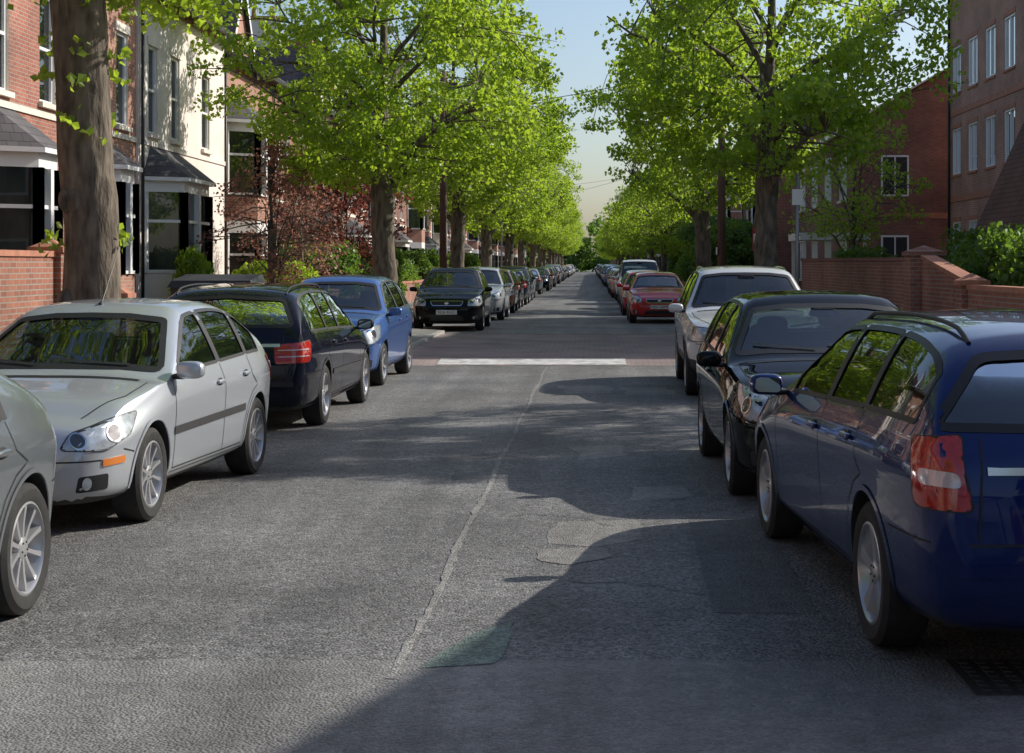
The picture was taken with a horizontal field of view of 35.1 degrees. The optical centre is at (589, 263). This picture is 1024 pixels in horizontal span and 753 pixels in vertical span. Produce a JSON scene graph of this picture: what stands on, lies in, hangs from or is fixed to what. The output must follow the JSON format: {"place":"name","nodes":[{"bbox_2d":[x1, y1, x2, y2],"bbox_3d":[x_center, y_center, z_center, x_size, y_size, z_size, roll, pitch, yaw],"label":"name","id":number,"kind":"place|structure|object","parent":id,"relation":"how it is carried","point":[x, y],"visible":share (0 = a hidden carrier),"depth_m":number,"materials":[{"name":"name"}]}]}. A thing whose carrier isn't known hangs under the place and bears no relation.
{"place":"outdoors","nodes":[
{"label":"outdoors","id":0,"kind":"place"},
{"bbox_2d":[0,0,63,249],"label":"brick house","id":1,"kind":"structure","parent":0,"point":[31,211],"depth_m":29.13,"materials":[{"name":"red brick"}]},
{"bbox_2d":[106,0,142,292],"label":"brick house","id":2,"kind":"structure","parent":0,"point":[127,167],"depth_m":35.49,"materials":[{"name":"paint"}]},
{"bbox_2d":[118,0,233,298],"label":"rendered house","id":3,"kind":"structure","parent":0,"point":[180,176],"depth_m":39.51,"materials":[{"name":"white paint"}]},
{"bbox_2d":[148,0,284,273],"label":"brick house","id":4,"kind":"structure","parent":0,"point":[237,145],"depth_m":47.05,"materials":[{"name":"red brick"}]},
{"bbox_2d":[238,72,322,254],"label":"brick house","id":5,"kind":"structure","parent":0,"point":[275,100],"depth_m":54.92,"materials":[{"name":"red brick"}]},
{"bbox_2d":[250,7,346,228],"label":"rendered house","id":6,"kind":"structure","parent":0,"point":[297,76],"depth_m":62.76,"materials":[{"name":"paint"}]},
{"bbox_2d":[283,31,371,251],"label":"brick house","id":7,"kind":"structure","parent":0,"point":[350,223],"depth_m":70.74,"materials":[{"name":"red brick"}]},
{"bbox_2d":[338,76,411,253],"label":"brick house","id":8,"kind":"structure","parent":0,"point":[404,241],"depth_m":87.35,"materials":[{"name":"red brick"}]},
{"bbox_2d":[408,301,413,314],"bbox_3d":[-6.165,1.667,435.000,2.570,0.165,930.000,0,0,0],"label":"pavement","id":9,"kind":"structure","parent":0,"point":[411,306],"depth_m":60.02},
{"bbox_2d":[0,0,256,335],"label":"lime tree","id":10,"kind":"object","parent":9,"relation":"on","point":[80,52],"visible":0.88,"depth_m":17.04,"materials":[{"name":"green plant"}]},
{"bbox_2d":[167,274,265,294],"bbox_3d":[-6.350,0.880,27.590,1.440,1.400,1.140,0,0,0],"label":"parked car","id":11,"kind":"object","parent":9,"relation":"on","point":[175,285],"visible":0.07,"depth_m":27.26,"materials":[{"name":"black metal"}]},
{"bbox_2d":[431,71,457,280],"bbox_3d":[-5.150,-2.600,57.000,1.000,8.400,0.280,0,0,0],"label":"telegraph pole","id":12,"kind":"object","parent":9,"relation":"on","point":[442,251],"visible":0.6,"depth_m":56.90,"materials":[{"name":"brown wood"}]},
{"bbox_2d":[338,0,579,282],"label":"lime tree","id":13,"kind":"object","parent":9,"relation":"on","point":[490,195],"visible":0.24,"depth_m":62.42,"materials":[{"name":"green plant"}]},
{"bbox_2d":[410,68,568,266],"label":"lime tree","id":14,"kind":"object","parent":9,"relation":"on","point":[489,225],"visible":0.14,"depth_m":82.22,"materials":[{"name":"green plant"}]},
{"bbox_2d":[514,195,581,266],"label":"lime tree","id":15,"kind":"object","parent":9,"relation":"on","point":[539,247],"visible":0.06,"depth_m":167.78,"materials":[{"name":"green plant"}]},
{"bbox_2d":[516,168,582,267],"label":"lime tree","id":16,"kind":"object","parent":9,"relation":"on","point":[532,246],"visible":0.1,"depth_m":146.79,"materials":[{"name":"green plant"}]},
{"bbox_2d":[548,202,578,263],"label":"lime tree","id":17,"kind":"object","parent":9,"relation":"on","point":[550,253],"visible":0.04,"depth_m":209.75,"materials":[{"name":"green plant"}]},
{"bbox_2d":[546,216,581,263],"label":"lime tree","id":18,"kind":"object","parent":9,"relation":"on","point":[554,251],"visible":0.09,"depth_m":230.69,"materials":[{"name":"green plant"}]},
{"bbox_2d":[406,160,425,262],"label":"brick house","id":19,"kind":"structure","parent":0,"point":[417,235],"depth_m":93.29,"materials":[{"name":"red brick"}]},
{"bbox_2d":[390,116,447,254],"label":"rendered house","id":20,"kind":"structure","parent":0,"point":[435,233],"depth_m":108.04,"materials":[{"name":"paint"}]},
{"bbox_2d":[425,187,438,256],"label":"brick house","id":21,"kind":"structure","parent":0,"point":[430,243],"depth_m":101.96,"materials":[{"name":"red brick"}]},
{"bbox_2d":[467,219,479,259],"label":"brick house","id":22,"kind":"structure","parent":0,"point":[472,242],"depth_m":139.51,"materials":[{"name":"red brick"}]},
{"bbox_2d":[492,238,498,267],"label":"brick house","id":23,"kind":"structure","parent":0,"point":[495,244],"depth_m":169.87,"materials":[{"name":"red brick"}]},
{"bbox_2d":[0,269,1023,660],"bbox_3d":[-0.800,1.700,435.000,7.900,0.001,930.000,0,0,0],"label":"road","id":24,"kind":"structure","parent":0,"point":[338,533],"depth_m":9.71,"materials":[{"name":"asphalt"}]},
{"bbox_2d":[0,373,56,615],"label":"parked hatchback car","id":25,"kind":"object","parent":24,"relation":"on","point":[28,446],"visible":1,"depth_m":7.82,"materials":[{"name":"grey paint"}]},
{"bbox_2d":[0,248,270,520],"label":"parked hatchback car","id":26,"kind":"object","parent":24,"relation":"on","point":[137,421],"visible":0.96,"depth_m":11.38,"materials":[{"name":"silver paint"}]},
{"bbox_2d":[148,282,373,424],"bbox_3d":[-3.642,0.952,18.355,2.135,1.496,4.601,0,0,1],"label":"parked estate car","id":27,"kind":"object","parent":24,"relation":"on","point":[312,340],"visible":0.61,"depth_m":16.61,"materials":[{"name":"paint"}]},
{"bbox_2d":[301,275,412,384],"bbox_3d":[-3.664,0.932,23.804,2.045,1.536,3.814,0,0,2],"label":"parked hatchback car","id":28,"kind":"object","parent":24,"relation":"on","point":[384,306],"visible":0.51,"depth_m":23.61,"materials":[{"name":"blue paint"}]},
{"bbox_2d":[411,329,444,347],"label":"pavement buildout","id":29,"kind":"structure","parent":24,"relation":"on","point":[419,336],"depth_m":36.00,"materials":[{"name":"concrete"}]},
{"bbox_2d":[409,267,491,329],"bbox_3d":[-3.580,0.892,42.542,2.145,1.616,4.087,0,0,0],"label":"parked people carrier","id":30,"kind":"object","parent":24,"relation":"on","point":[441,300],"visible":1,"depth_m":40.94,"materials":[{"name":"black paint"}]},
{"bbox_2d":[384,367,547,678],"bbox_3d":[-0.751,1.695,16.560,0.079,0.001,19.921,0,0,0],"label":"road seam","id":31,"kind":"object","parent":24,"relation":"on","point":[404,653],"visible":1,"depth_m":9.10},
{"bbox_2d":[421,621,515,667],"bbox_3d":[-0.462,1.695,7.202,0.282,0.001,0.944,0,0,14],"label":"faded road marking","id":32,"kind":"object","parent":24,"relation":"on","point":[486,645],"visible":1,"depth_m":7.10,"materials":[{"name":"green paint"}]},
{"bbox_2d":[452,469,495,478],"bbox_3d":[-0.919,1.698,13.051,0.378,0.001,0.647,0,0,-4],"label":"road patch","id":33,"kind":"object","parent":24,"relation":"on","point":[474,474],"visible":1,"depth_m":13.02,"materials":[{"name":"asphalt"}]},
{"bbox_2d":[450,267,510,319],"bbox_3d":[-3.450,0.892,50.148,2.145,1.616,4.087,0,0,0],"label":"parked car","id":34,"kind":"object","parent":24,"relation":"on","point":[500,297],"visible":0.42,"depth_m":49.48,"materials":[{"name":"silver paint"}]},
{"bbox_2d":[472,269,520,312],"bbox_3d":[-3.415,0.932,57.175,2.045,1.536,3.902,0,0,0],"label":"parked hatchback car","id":35,"kind":"object","parent":24,"relation":"on","point":[514,287],"visible":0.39,"depth_m":56.77,"materials":[{"name":"orange paint"}]},
{"bbox_2d":[483,270,527,308],"bbox_3d":[-3.449,0.967,62.789,2.065,1.466,3.972,0,0,0],"label":"parked hatchback car","id":36,"kind":"object","parent":24,"relation":"on","point":[521,296],"visible":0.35,"depth_m":61.30,"materials":[{"name":"black paint"}]},
{"bbox_2d":[500,266,534,300],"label":"parked people carrier","id":37,"kind":"object","parent":24,"relation":"on","point":[528,274],"visible":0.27,"depth_m":73.63,"materials":[{"name":"paint"}]},
{"bbox_2d":[508,269,533,304],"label":"parked estate car","id":38,"kind":"object","parent":24,"relation":"on","point":[521,275],"visible":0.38,"depth_m":66.55,"materials":[{"name":"paint"}]},
{"bbox_2d":[390,334,675,365],"bbox_3d":[-0.800,1.661,32.550,7.400,0.071,11.300,0,0,0],"label":"speed table","id":39,"kind":"object","parent":24,"relation":"on","point":[645,349],"visible":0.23,"depth_m":31.00,"materials":[{"name":"asphalt"}]},
{"bbox_2d":[437,359,625,364],"bbox_3d":[-0.175,1.653,32.512,4.750,0.061,11.143,0,0,0],"label":"speed table marking","id":40,"kind":"object","parent":39,"relation":"on","point":[532,361],"visible":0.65,"depth_m":27.36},
{"bbox_2d":[522,268,545,293],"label":"parked hatchback car","id":41,"kind":"object","parent":24,"relation":"on","point":[539,283],"visible":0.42,"depth_m":89.81,"materials":[{"name":"grey paint"}]},
{"bbox_2d":[535,267,551,290],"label":"parked hatchback car","id":42,"kind":"object","parent":24,"relation":"on","point":[546,281],"visible":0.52,"depth_m":101.91,"materials":[{"name":"black paint"}]},
{"bbox_2d":[537,547,612,564],"bbox_3d":[-0.085,1.696,9.389,0.451,0.001,0.566,0,0,0],"label":"road patch","id":43,"kind":"object","parent":24,"relation":"on","point":[568,556],"visible":1,"depth_m":9.39,"materials":[{"name":"asphalt"}]},
{"bbox_2d":[557,386,614,392],"bbox_3d":[-0.050,1.698,21.830,0.810,0.001,1.334,0,0,0],"label":"road patch","id":44,"kind":"object","parent":24,"relation":"on","point":[587,389],"visible":1,"depth_m":21.82,"materials":[{"name":"asphalt"}]},
{"bbox_2d":[550,411,626,424],"bbox_3d":[0.006,1.698,17.834,0.804,0.001,1.609,0,0,-6],"label":"road patch","id":45,"kind":"object","parent":24,"relation":"on","point":[585,418],"visible":1,"depth_m":17.85,"materials":[{"name":"asphalt"}]},
{"bbox_2d":[547,519,648,546],"bbox_3d":[0.057,1.698,10.206,0.648,0.001,1.044,0,0,0],"label":"road patch","id":46,"kind":"object","parent":24,"relation":"on","point":[589,533],"visible":1,"depth_m":10.21,"materials":[{"name":"asphalt"}]},
{"bbox_2d":[568,445,629,459],"bbox_3d":[0.109,1.698,14.579,0.538,0.001,1.147,0,0,-6],"label":"road patch","id":47,"kind":"object","parent":24,"relation":"on","point":[599,451],"visible":1,"depth_m":14.61,"materials":[{"name":"asphalt"}]},
{"bbox_2d":[611,266,647,299],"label":"parked people carrier","id":48,"kind":"object","parent":24,"relation":"on","point":[626,270],"visible":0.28,"depth_m":74.82,"materials":[{"name":"silver paint"}]},
{"bbox_2d":[614,259,658,303],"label":"parked van","id":49,"kind":"object","parent":24,"relation":"on","point":[622,273],"visible":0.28,"depth_m":68.29,"materials":[{"name":"silver paint"}]},
{"bbox_2d":[512,408,764,592],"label":"road cracks","id":50,"kind":"object","parent":24,"relation":"on","point":[652,503],"visible":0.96,"depth_m":10.61,"materials":[{"name":"asphalt"}]},
{"bbox_2d":[616,271,666,314],"bbox_3d":[1.940,0.967,54.660,2.065,1.466,3.972,0,0,0],"label":"parked hatchback car","id":51,"kind":"object","parent":24,"relation":"on","point":[626,282],"visible":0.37,"depth_m":54.33,"materials":[{"name":"red paint"}]},
{"bbox_2d":[622,272,683,322],"bbox_3d":[2.000,0.967,47.760,2.065,1.466,3.972,0,0,0],"label":"parked hatchback car","id":52,"kind":"object","parent":24,"relation":"on","point":[644,297],"visible":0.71,"depth_m":46.24,"materials":[{"name":"red paint"}]},
{"bbox_2d":[630,485,694,499],"bbox_3d":[0.534,1.698,12.001,0.486,0.001,0.823,0,0,0],"label":"road patch","id":53,"kind":"object","parent":24,"relation":"on","point":[658,492],"visible":1,"depth_m":11.99,"materials":[{"name":"asphalt"}]},
{"bbox_2d":[669,265,820,394],"bbox_3d":[2.153,0.862,22.408,2.145,1.676,4.671,0,0,1],"label":"parked suv","id":54,"kind":"object","parent":24,"relation":"on","point":[694,309],"visible":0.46,"depth_m":21.80,"materials":[{"name":"silver paint"}]},
{"bbox_2d":[689,520,818,613],"bbox_3d":[0.877,1.698,9.277,0.548,0.001,2.892,0,0,0],"label":"road patch","id":55,"kind":"object","parent":24,"relation":"on","point":[751,575],"visible":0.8,"depth_m":8.91,"materials":[{"name":"asphalt"}]},
{"bbox_2d":[696,290,901,493],"bbox_3d":[1.880,0.962,13.087,2.125,1.476,3.854,0,0,-1],"label":"parked hatchback car","id":56,"kind":"object","parent":24,"relation":"on","point":[735,353],"visible":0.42,"depth_m":12.89,"materials":[{"name":"black paint"},{"name":"black plastic"},{"name":"glass"}]},
{"bbox_2d":[749,309,1023,645],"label":"parked estate car","id":57,"kind":"object","parent":24,"relation":"on","point":[889,448],"visible":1,"depth_m":6.96,"materials":[{"name":"dark blue paint"},{"name":"black plastic"},{"name":"glass"}]},
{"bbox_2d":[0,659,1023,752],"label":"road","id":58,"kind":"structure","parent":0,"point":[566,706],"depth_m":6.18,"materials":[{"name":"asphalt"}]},
{"bbox_2d":[945,659,1023,695],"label":"storm drain grate","id":59,"kind":"object","parent":58,"relation":"on","point":[991,677],"visible":1,"depth_m":6.62,"materials":[{"name":"metal"}]},
{"bbox_2d":[248,0,947,260],"label":"sky","id":60,"kind":"structure","parent":0,"point":[582,60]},
{"bbox_2d":[726,140,743,220],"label":"brick house","id":61,"kind":"structure","parent":0,"point":[734,213],"depth_m":98.13,"materials":[{"name":"red brick"}]},
{"bbox_2d":[749,90,861,273],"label":"brick house","id":62,"kind":"structure","parent":0,"point":[784,243],"depth_m":82.00,"materials":[{"name":"red brick"}]},
{"bbox_2d":[820,323,832,327],"bbox_3d":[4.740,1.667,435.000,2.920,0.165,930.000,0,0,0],"label":"pavement","id":63,"kind":"structure","parent":0,"point":[824,325],"depth_m":40.86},
{"bbox_2d":[601,199,645,265],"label":"lime tree","id":64,"kind":"object","parent":63,"relation":"on","point":[607,243],"visible":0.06,"depth_m":163.87,"materials":[{"name":"green plant"}]},
{"bbox_2d":[603,192,669,265],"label":"lime tree","id":65,"kind":"object","parent":63,"relation":"on","point":[617,197],"visible":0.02,"depth_m":141.77,"materials":[{"name":"green plant"}]},
{"bbox_2d":[608,194,670,265],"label":"street tree","id":66,"kind":"object","parent":63,"relation":"on","point":[616,238],"visible":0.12,"depth_m":121.66,"materials":[{"name":"green plant"}]},
{"bbox_2d":[606,169,690,269],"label":"street tree","id":67,"kind":"object","parent":63,"relation":"on","point":[650,252],"visible":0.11,"depth_m":103.95,"materials":[{"name":"green plant"}]},
{"bbox_2d":[601,154,717,271],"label":"street tree","id":68,"kind":"object","parent":63,"relation":"on","point":[665,239],"visible":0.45,"depth_m":87.52,"materials":[{"name":"green plant"}]},
{"bbox_2d":[570,0,822,294],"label":"lime tree","id":69,"kind":"object","parent":63,"relation":"on","point":[699,213],"visible":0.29,"depth_m":59.42,"materials":[{"name":"green plant"}]},
{"bbox_2d":[715,57,734,288],"bbox_3d":[4.350,-2.650,53.000,1.000,8.500,0.300,0,0,0],"label":"telegraph pole","id":70,"kind":"object","parent":63,"relation":"on","point":[721,280],"visible":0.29,"depth_m":52.89,"materials":[{"name":"brown wood"}]},
{"bbox_2d":[594,0,972,291],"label":"lime tree","id":71,"kind":"object","parent":63,"relation":"on","point":[768,160],"visible":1,"depth_m":35.98,"materials":[{"name":"green plant"}]},
{"bbox_2d":[792,173,802,284],"bbox_3d":[4.600,-0.200,35.697,0.240,3.600,0.083,0,0,0],"label":"street sign post","id":72,"kind":"object","parent":63,"relation":"on","point":[797,196],"visible":0.78,"depth_m":35.66,"materials":[{"name":"silver metal"}]},
{"bbox_2d":[791,67,947,289],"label":"brick building","id":73,"kind":"structure","parent":0,"point":[925,150],"depth_m":60.50,"materials":[{"name":"red brick"}]},
{"bbox_2d":[948,0,1023,254],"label":"apartment building","id":74,"kind":"structure","parent":0,"point":[985,115],"depth_m":53.51,"materials":[{"name":"brick"}]},
{"bbox_2d":[973,123,1023,234],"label":"brick gabled house","id":75,"kind":"structure","parent":0,"point":[1005,204],"depth_m":37.93,"materials":[{"name":"brick"}]},
{"label":"ground","id":76,"kind":"structure","parent":0,"visible":0},
{"bbox_2d":[0,239,63,359],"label":"brick garden wall","id":77,"kind":"structure","parent":76,"relation":"on","point":[31,277],"depth_m":21.44,"materials":[{"name":"brick"}]},
{"bbox_2d":[171,244,213,279],"bbox_3d":[-9.186,0.666,37.594,1.076,2.263,1.302,0,0,-23],"label":"shrub","id":78,"kind":"object","parent":76,"relation":"on","point":[194,261],"visible":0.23,"depth_m":37.27,"materials":[{"name":"green plant"}]},
{"bbox_2d":[119,281,372,335],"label":"brick garden wall","id":79,"kind":"structure","parent":76,"relation":"on","point":[132,327],"depth_m":26.52,"materials":[{"name":"brick"}]},
{"bbox_2d":[190,135,343,283],"bbox_3d":[-8.086,-0.753,40.558,3.875,5.130,3.304,0,0,0],"label":"pink blossom tree","id":80,"kind":"object","parent":76,"relation":"on","point":[272,256],"visible":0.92,"depth_m":40.35,"materials":[{"name":"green plant"}]},
{"bbox_2d":[232,258,331,293],"bbox_3d":[-8.120,0.807,42.476,2.749,1.954,2.271,0,0,-5],"label":"shrub","id":81,"kind":"object","parent":76,"relation":"on","point":[307,273],"visible":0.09,"depth_m":42.31,"materials":[{"name":"green plant"}]},
{"bbox_2d":[237,170,350,279],"bbox_3d":[-8.177,-0.508,45.326,2.974,4.617,3.488,0,0,-25],"label":"pink blossom tree","id":82,"kind":"object","parent":76,"relation":"on","point":[319,266],"visible":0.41,"depth_m":45.37,"materials":[{"name":"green plant"}]},
{"bbox_2d":[275,239,366,298],"bbox_3d":[-8.325,0.614,49.011,3.014,2.788,2.515,0,0,-17],"label":"shrub","id":83,"kind":"object","parent":76,"relation":"on","point":[351,259],"visible":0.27,"depth_m":48.69,"materials":[{"name":"green plant"}]},
{"bbox_2d":[273,116,414,274],"bbox_3d":[-8.163,-1.476,52.339,4.836,6.558,5.264,0,0,33],"label":"purple plum tree","id":84,"kind":"object","parent":76,"relation":"on","point":[357,204],"visible":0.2,"depth_m":51.57,"materials":[{"name":"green plant"}]},
{"bbox_2d":[186,0,565,290],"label":"lime tree","id":85,"kind":"object","parent":76,"relation":"on","point":[366,147],"visible":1,"depth_m":40.00,"materials":[{"name":"green plant"}]},
{"bbox_2d":[356,245,407,294],"bbox_3d":[-8.315,0.614,62.977,2.515,2.788,3.014,0,0,-10],"label":"shrub","id":86,"kind":"object","parent":76,"relation":"on","point":[399,258],"visible":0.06,"depth_m":62.64,"materials":[{"name":"green plant"}]},
{"bbox_2d":[398,253,421,289],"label":"hedge","id":87,"kind":"object","parent":76,"relation":"on","point":[411,271],"visible":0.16,"depth_m":69.15,"materials":[{"name":"green plant"}]},
{"bbox_2d":[398,248,439,278],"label":"shrub","id":88,"kind":"object","parent":76,"relation":"on","point":[425,264],"visible":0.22,"depth_m":77.51,"materials":[{"name":"green plant"}]},
{"bbox_2d":[399,275,472,301],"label":"brick garden wall","id":89,"kind":"structure","parent":76,"relation":"on","point":[410,296],"depth_m":67.64,"materials":[{"name":"brick"}]},
{"bbox_2d":[447,252,480,274],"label":"shrub","id":90,"kind":"object","parent":76,"relation":"on","point":[470,260],"visible":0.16,"depth_m":104.45,"materials":[{"name":"green plant"}]},
{"bbox_2d":[448,102,583,265],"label":"lime tree","id":91,"kind":"object","parent":76,"relation":"on","point":[509,240],"visible":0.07,"depth_m":103.63,"materials":[{"name":"green plant"}]},
{"bbox_2d":[492,141,578,265],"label":"lime tree","id":92,"kind":"object","parent":76,"relation":"on","point":[553,231],"visible":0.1,"depth_m":125.54,"materials":[{"name":"green plant"}]},
{"bbox_2d":[526,195,578,265],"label":"lime tree","id":93,"kind":"object","parent":76,"relation":"on","point":[570,242],"visible":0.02,"depth_m":188.74,"materials":[{"name":"green plant"}]},
{"bbox_2d":[526,212,642,271],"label":"distant trees","id":94,"kind":"object","parent":76,"relation":"on","point":[585,257],"visible":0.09,"depth_m":337.83,"materials":[{"name":"green plant"}]},
{"bbox_2d":[597,212,641,265],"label":"lime tree","id":95,"kind":"object","parent":76,"relation":"on","point":[612,252],"visible":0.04,"depth_m":185.51,"materials":[{"name":"green plant"}]},
{"bbox_2d":[666,250,682,279],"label":"shrub","id":96,"kind":"object","parent":76,"relation":"on","point":[672,260],"visible":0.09,"depth_m":109.85,"materials":[{"name":"green plant"}]},
{"bbox_2d":[667,277,755,294],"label":"brick garden wall","id":97,"kind":"structure","parent":76,"relation":"on","point":[733,286],"depth_m":67.89,"materials":[{"name":"brick"}]},
{"bbox_2d":[674,214,751,280],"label":"shrub","id":98,"kind":"object","parent":76,"relation":"on","point":[681,266],"visible":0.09,"depth_m":83.08,"materials":[{"name":"green plant"}]},
{"bbox_2d":[688,221,754,285],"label":"shrub","id":99,"kind":"object","parent":76,"relation":"on","point":[739,251],"visible":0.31,"depth_m":76.82,"materials":[{"name":"green plant"}]},
{"bbox_2d":[788,233,870,278],"bbox_3d":[7.700,0.360,52.000,2.200,2.680,3.000,0,0,0],"label":"car port","id":100,"kind":"object","parent":76,"relation":"on","point":[804,237],"visible":0.38,"depth_m":50.60,"materials":[{"name":"white paint"}]},
{"bbox_2d":[781,104,934,249],"bbox_3d":[7.901,-1.575,48.563,4.531,6.853,5.117,0,0,-1],"label":"garden tree","id":101,"kind":"object","parent":76,"relation":"on","point":[853,228],"visible":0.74,"depth_m":48.29,"materials":[{"name":"green plant"}]},
{"bbox_2d":[832,245,896,257],"bbox_3d":[7.623,0.713,45.010,2.286,2.534,2.740,0,0,25],"label":"shrub","id":102,"kind":"object","parent":76,"relation":"on","point":[860,252],"visible":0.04,"depth_m":44.56,"materials":[{"name":"green plant"}]},
{"bbox_2d":[801,245,946,325],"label":"brick garden wall","id":103,"kind":"structure","parent":76,"relation":"on","point":[897,281],"depth_m":35.25,"materials":[{"name":"brick"}]},
{"bbox_2d":[921,255,969,310],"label":"brick garden wall","id":104,"kind":"structure","parent":76,"relation":"on","point":[939,275],"depth_m":28.67,"materials":[{"name":"brick"}]},
{"bbox_2d":[946,238,980,268],"bbox_3d":[8.321,0.713,31.986,2.740,2.534,2.286,0,0,-8],"label":"shrub","id":105,"kind":"object","parent":76,"relation":"on","point":[962,254],"visible":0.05,"depth_m":31.93,"materials":[{"name":"green plant"}]},
{"bbox_2d":[941,223,1022,262],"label":"shrub","id":106,"kind":"object","parent":76,"relation":"on","point":[970,236],"visible":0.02,"depth_m":34.24,"materials":[{"name":"green plant"}]},
{"bbox_2d":[953,273,1023,308],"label":"brick garden wall","id":107,"kind":"structure","parent":76,"relation":"on","point":[973,291],"depth_m":25.37,"materials":[{"name":"brick"}]},
{"bbox_2d":[958,221,1023,285],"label":"shrub","id":108,"kind":"object","parent":76,"relation":"on","point":[985,256],"visible":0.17,"depth_m":29.02,"materials":[{"name":"green plant"}]},
{"bbox_2d":[988,225,1023,286],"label":"shrub","id":109,"kind":"object","parent":76,"relation":"on","point":[1011,270],"visible":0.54,"depth_m":26.45,"materials":[{"name":"green plant"}]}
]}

